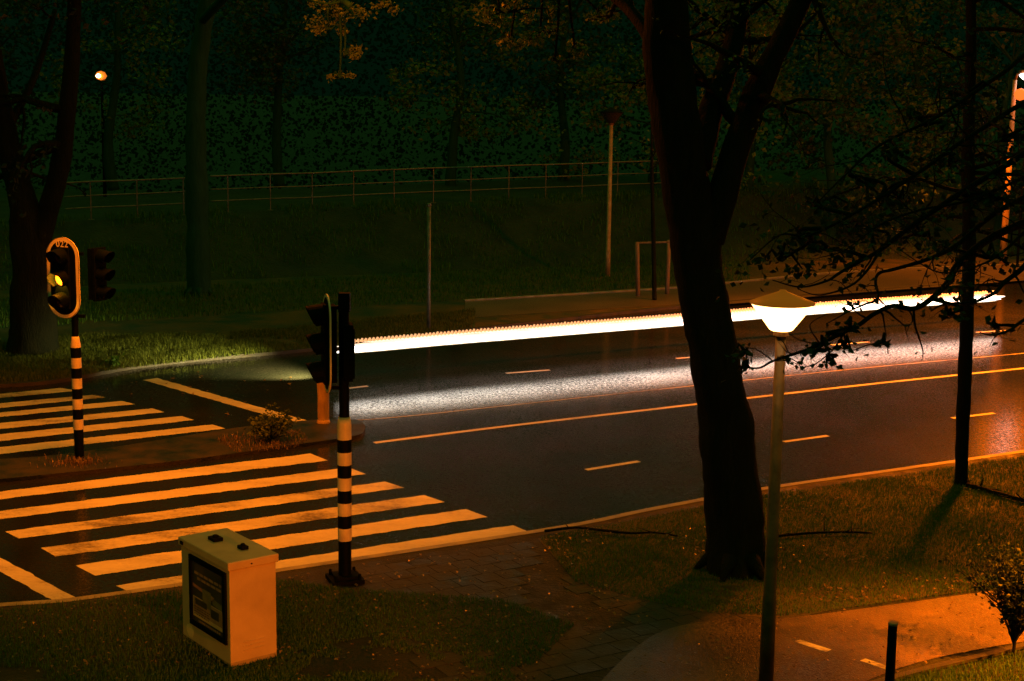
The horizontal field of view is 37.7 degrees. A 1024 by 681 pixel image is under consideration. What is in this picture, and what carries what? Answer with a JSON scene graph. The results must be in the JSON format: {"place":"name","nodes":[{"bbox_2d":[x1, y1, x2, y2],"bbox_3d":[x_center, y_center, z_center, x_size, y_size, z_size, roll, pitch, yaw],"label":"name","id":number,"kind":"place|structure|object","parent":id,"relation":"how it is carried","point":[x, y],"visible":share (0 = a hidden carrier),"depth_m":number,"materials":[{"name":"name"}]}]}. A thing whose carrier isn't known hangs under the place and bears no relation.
{"place":"outdoors","nodes":[
{"label":"outdoors","id":0,"kind":"place"},
{"bbox_2d":[30,453,122,469],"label":"dry grass","id":1,"kind":"structure","parent":0,"point":[80,460],"depth_m":24.13,"materials":[{"name":"brown plant"}]},
{"bbox_2d":[0,576,319,680],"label":"grass","id":2,"kind":"structure","parent":0,"point":[138,674],"depth_m":16.27,"materials":[{"name":"plant"}]},
{"bbox_2d":[0,282,1023,602],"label":"road","id":3,"kind":"structure","parent":0,"point":[460,442],"depth_m":26.93,"materials":[{"name":"grey asphalt"}]},
{"bbox_2d":[0,419,364,482],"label":"traffic island","id":4,"kind":"structure","parent":3,"relation":"on","point":[204,446],"depth_m":24.94,"materials":[{"name":"grey concrete"}]},
{"bbox_2d":[46,237,115,458],"bbox_3d":[-6.869,0.158,24.006,1.101,3.619,0.439,0,9,-6],"label":"traffic light","id":5,"kind":"object","parent":4,"relation":"on","point":[63,254],"visible":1,"depth_m":23.84,"materials":[{"name":"black metal"}]},
{"bbox_2d":[218,429,307,451],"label":"dry grass","id":6,"kind":"structure","parent":4,"relation":"on","point":[244,440],"depth_m":25.70,"materials":[{"name":"brown plant"}]},
{"bbox_2d":[243,402,304,442],"bbox_3d":[-4.063,1.428,25.833,1.049,0.666,1.071,1,9,0],"label":"island plant","id":7,"kind":"object","parent":4,"relation":"on","point":[267,429],"visible":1,"depth_m":25.70,"materials":[{"name":"green plant"}]},
{"bbox_2d":[317,383,329,423],"bbox_3d":[-3.429,1.011,27.259,0.260,0.979,0.260,1,9,0],"label":"island bollard","id":8,"kind":"object","parent":4,"relation":"on","point":[323,406],"visible":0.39,"depth_m":27.20,"materials":[{"name":"orange plastic"}]},
{"bbox_2d":[131,371,291,414],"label":"fallen leaves","id":9,"kind":"object","parent":3,"relation":"on","point":[208,390],"visible":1,"depth_m":30.99,"materials":[{"name":"brown plant"}]},
{"bbox_2d":[0,450,1023,606],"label":"kerb","id":10,"kind":"structure","parent":3,"relation":"on","point":[465,541],"depth_m":20.29,"materials":[{"name":"concrete"}]},
{"bbox_2d":[0,279,1023,387],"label":"kerb","id":11,"kind":"structure","parent":3,"relation":"on","point":[66,379],"depth_m":36.22,"materials":[{"name":"grey concrete"}]},
{"bbox_2d":[337,290,1004,352],"bbox_3d":[4.913,-0.579,36.725,20.238,0.332,0.328,-5,11,-30],"label":"light trail","id":12,"kind":"object","parent":3,"relation":"on","point":[498,334],"visible":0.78,"depth_m":34.66,"materials":[{"name":"beige"}]},
{"bbox_2d":[0,162,1023,289],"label":"embankment","id":13,"kind":"structure","parent":0,"point":[400,234],"depth_m":54.17,"materials":[{"name":"green plant"}]},
{"bbox_2d":[0,0,62,67],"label":"broadleaf tree","id":14,"kind":"object","parent":13,"relation":"on","point":[6,4],"visible":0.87,"depth_m":58.47,"materials":[{"name":"green plant"}]},
{"bbox_2d":[40,0,186,190],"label":"broadleaf tree","id":15,"kind":"object","parent":13,"relation":"on","point":[108,149],"visible":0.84,"depth_m":61.43,"materials":[{"name":"green plant"}]},
{"bbox_2d":[64,177,184,219],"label":"railing","id":16,"kind":"object","parent":13,"relation":"on","point":[137,193],"visible":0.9,"depth_m":50.80,"materials":[{"name":"metal"}]},
{"bbox_2d":[190,0,357,185],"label":"broadleaf tree","id":17,"kind":"object","parent":13,"relation":"on","point":[279,46],"visible":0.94,"depth_m":64.21,"materials":[{"name":"green plant"}]},
{"bbox_2d":[210,160,660,211],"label":"railing","id":18,"kind":"object","parent":13,"relation":"on","point":[433,180],"visible":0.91,"depth_m":55.07,"materials":[{"name":"metal"}]},
{"bbox_2d":[373,0,573,185],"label":"broadleaf tree","id":19,"kind":"object","parent":13,"relation":"on","point":[457,129],"visible":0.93,"depth_m":63.04,"materials":[{"name":"green plant"}]},
{"bbox_2d":[0,175,1023,289],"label":"bank growth","id":20,"kind":"object","parent":13,"relation":"on","point":[412,208],"visible":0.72,"depth_m":53.20,"materials":[{"name":"green plant"}]},
{"bbox_2d":[472,0,632,180],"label":"broadleaf tree","id":21,"kind":"object","parent":13,"relation":"on","point":[560,75],"visible":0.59,"depth_m":65.03,"materials":[{"name":"green plant"}]},
{"bbox_2d":[759,0,960,237],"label":"broadleaf tree","id":22,"kind":"object","parent":13,"relation":"on","point":[830,114],"visible":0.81,"depth_m":56.64,"materials":[{"name":"green plant"}]},
{"bbox_2d":[0,92,1023,372],"bbox_3d":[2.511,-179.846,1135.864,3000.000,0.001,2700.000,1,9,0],"label":"ground","id":23,"kind":"structure","parent":0,"point":[346,162],"depth_m":184.55,"materials":[{"name":"green plant"}]},
{"bbox_2d":[0,0,1023,195],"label":"woodland","id":24,"kind":"object","parent":23,"relation":"on","point":[313,97],"visible":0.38,"depth_m":85.16,"materials":[{"name":"green plant"}]},
{"bbox_2d":[0,453,1023,680],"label":"verge","id":25,"kind":"structure","parent":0,"point":[553,571],"depth_m":16.81,"materials":[{"name":"plant"}]},
{"bbox_2d":[178,528,278,667],"bbox_3d":[-3.047,2.738,16.092,0.603,1.252,1.177,-6,12,-37],"label":"utility cabinet","id":26,"kind":"object","parent":25,"relation":"on","point":[229,593],"visible":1,"depth_m":15.75,"materials":[{"name":"white metal"}]},
{"bbox_2d":[305,292,364,586],"bbox_3d":[-2.128,1.197,18.126,0.713,3.581,0.551,1,9,0],"label":"traffic light","id":27,"kind":"object","parent":25,"relation":"on","point":[323,315],"visible":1,"depth_m":17.96,"materials":[{"name":"black metal"}]},
{"bbox_2d":[189,579,573,680],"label":"grass","id":28,"kind":"structure","parent":25,"relation":"on","point":[303,613],"depth_m":16.81,"materials":[{"name":"green plant"}]},
{"bbox_2d":[538,455,1023,616],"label":"turf","id":29,"kind":"structure","parent":25,"relation":"on","point":[871,597],"depth_m":20.12,"materials":[{"name":"green plant"}]},
{"bbox_2d":[467,0,864,582],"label":"leaning tree","id":30,"kind":"object","parent":29,"relation":"on","point":[699,207],"visible":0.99,"depth_m":18.43,"materials":[{"name":"brown plant"}]},
{"bbox_2d":[544,456,1022,601],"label":"fallen leaves","id":31,"kind":"object","parent":29,"relation":"on","point":[784,549],"depth_m":20.49,"materials":[{"name":"brown plant"}]},
{"bbox_2d":[779,522,872,536],"bbox_3d":[4.278,2.597,20.596,1.366,0.387,0.290,-1,9,-9],"label":"fallen branch","id":32,"kind":"object","parent":29,"relation":"on","point":[807,533],"visible":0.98,"depth_m":20.61,"materials":[{"name":"brown wood"}]},
{"bbox_2d":[779,0,1023,485],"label":"slender tree","id":33,"kind":"object","parent":29,"relation":"on","point":[965,362],"visible":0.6,"depth_m":22.85,"materials":[{"name":"brown plant"}]},
{"bbox_2d":[966,473,1023,504],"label":"fallen branch","id":34,"kind":"object","parent":29,"relation":"on","point":[990,490],"visible":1,"depth_m":22.88,"materials":[{"name":"brown wood"}]},
{"bbox_2d":[715,3,1023,382],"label":"overhanging tree","id":35,"kind":"object","parent":25,"relation":"on","point":[986,197],"visible":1,"depth_m":11.98,"materials":[{"name":"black plant"}]},
{"bbox_2d":[885,621,897,680],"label":"path bollard","id":36,"kind":"object","parent":25,"relation":"on","point":[891,652],"visible":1,"depth_m":14.65,"materials":[{"name":"black metal"}]},
{"bbox_2d":[871,643,1023,680],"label":"path edging","id":37,"kind":"object","parent":25,"relation":"on","point":[978,656],"visible":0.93,"depth_m":15.97,"materials":[{"name":"grey concrete"}]},
{"bbox_2d":[896,649,1023,680],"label":"grass","id":38,"kind":"structure","parent":25,"relation":"on","point":[930,675],"depth_m":15.71,"materials":[{"name":"green plant"}]},
{"bbox_2d":[938,535,1023,656],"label":"bush","id":39,"kind":"object","parent":38,"relation":"on","point":[1011,609],"visible":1,"depth_m":16.17,"materials":[{"name":"green plant"}]},
{"bbox_2d":[0,188,1023,381],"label":"verge","id":40,"kind":"structure","parent":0,"point":[199,324],"depth_m":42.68,"materials":[{"name":"green plant"}]},
{"bbox_2d":[0,0,173,356],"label":"forked tree","id":41,"kind":"object","parent":40,"relation":"on","point":[33,329],"visible":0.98,"depth_m":33.33,"materials":[{"name":"brown plant"}]},
{"bbox_2d":[95,70,106,196],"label":"street lamp","id":42,"kind":"object","parent":40,"relation":"on","point":[100,75],"visible":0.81,"depth_m":77.13,"materials":[{"name":"grey metal"}]},
{"bbox_2d":[99,352,124,366],"bbox_3d":[-8.585,0.469,32.439,0.537,0.408,0.427,8,12,37],"label":"verge weed","id":43,"kind":"object","parent":40,"relation":"on","point":[114,359],"visible":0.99,"depth_m":32.37,"materials":[{"name":"green plant"}]},
{"bbox_2d":[0,307,475,382],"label":"grass","id":44,"kind":"structure","parent":40,"relation":"on","point":[10,371],"depth_m":35.10,"materials":[{"name":"green plant"}]},
{"bbox_2d":[123,0,403,296],"bbox_3d":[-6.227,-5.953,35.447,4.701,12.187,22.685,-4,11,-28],"label":"tree","id":45,"kind":"object","parent":40,"relation":"on","point":[198,266],"visible":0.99,"depth_m":43.02,"materials":[{"name":"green plant"}]},
{"bbox_2d":[427,203,431,327],"bbox_3d":[-2.088,-1.827,37.642,0.120,3.242,0.117,1,9,0],"label":"signpost","id":46,"kind":"object","parent":40,"relation":"on","point":[428,264],"visible":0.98,"depth_m":37.59,"materials":[{"name":"metal"}]},
{"bbox_2d":[599,107,623,276],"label":"street lamp","id":47,"kind":"object","parent":40,"relation":"on","point":[611,116],"visible":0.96,"depth_m":49.40,"materials":[{"name":"painted metal"},{"name":"lamp glass"}]},
{"bbox_2d":[539,22,771,182],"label":"broadleaf tree","id":48,"kind":"object","parent":40,"relation":"on","point":[641,94],"visible":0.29,"depth_m":62.07,"materials":[{"name":"green plant"}]},
{"bbox_2d":[688,0,867,195],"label":"broadleaf tree","id":49,"kind":"object","parent":40,"relation":"on","point":[748,176],"visible":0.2,"depth_m":58.92,"materials":[{"name":"green plant"}]},
{"bbox_2d":[800,0,1022,202],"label":"broadleaf tree","id":50,"kind":"object","parent":40,"relation":"on","point":[935,54],"visible":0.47,"depth_m":60.50,"materials":[{"name":"green plant"}]},
{"bbox_2d":[907,0,1023,231],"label":"broadleaf tree","id":51,"kind":"object","parent":40,"relation":"on","point":[1012,20],"visible":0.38,"depth_m":58.94,"materials":[{"name":"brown plant"}]},
{"bbox_2d":[999,70,1023,265],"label":"street lamp","id":52,"kind":"object","parent":40,"relation":"on","point":[1003,244],"visible":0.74,"depth_m":54.28,"materials":[{"name":"grey metal"}]},
{"bbox_2d":[0,0,1023,105],"label":"sky","id":53,"kind":"structure","parent":0,"point":[361,66],"materials":[{"name":"black"}]},
{"bbox_2d":[316,530,808,680],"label":"pavement","id":54,"kind":"structure","parent":0,"point":[576,658],"depth_m":17.47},
{"bbox_2d":[0,543,647,680],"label":"fallen leaves","id":55,"kind":"object","parent":54,"relation":"on","point":[280,651],"visible":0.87,"depth_m":16.88,"materials":[{"name":"brown plant"}]},
{"bbox_2d":[465,265,1023,316],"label":"path","id":56,"kind":"structure","parent":0,"point":[905,278],"depth_m":46.11,"materials":[{"name":"grey concrete"}]},
{"bbox_2d":[613,130,658,299],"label":"young tree","id":57,"kind":"object","parent":56,"relation":"on","point":[653,255],"visible":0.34,"depth_m":43.98,"materials":[{"name":"brown plant"}]},
{"bbox_2d":[635,240,670,295],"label":"support frame","id":58,"kind":"object","parent":56,"relation":"on","point":[637,269],"visible":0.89,"depth_m":45.11,"materials":[{"name":"metal"}]},
{"bbox_2d":[464,263,1022,300],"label":"path edging","id":59,"kind":"object","parent":56,"relation":"on","point":[527,296],"visible":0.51,"depth_m":46.32,"materials":[{"name":"concrete"}]},
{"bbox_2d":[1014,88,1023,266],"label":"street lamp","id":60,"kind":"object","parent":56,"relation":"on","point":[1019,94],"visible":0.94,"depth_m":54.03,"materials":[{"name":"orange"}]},
{"bbox_2d":[602,591,1023,680],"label":"cycle path","id":61,"kind":"structure","parent":0,"point":[819,637],"depth_m":16.54,"materials":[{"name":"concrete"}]},
{"bbox_2d":[749,289,815,680],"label":"street lamp","id":62,"kind":"object","parent":61,"relation":"on","point":[782,312],"visible":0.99,"depth_m":15.04,"materials":[{"name":"grey metal"}]},
{"bbox_2d":[582,600,1001,680],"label":"fallen leaves","id":63,"kind":"object","parent":61,"relation":"on","point":[812,657],"visible":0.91,"depth_m":16.36,"materials":[{"name":"brown plant"}]}
]}

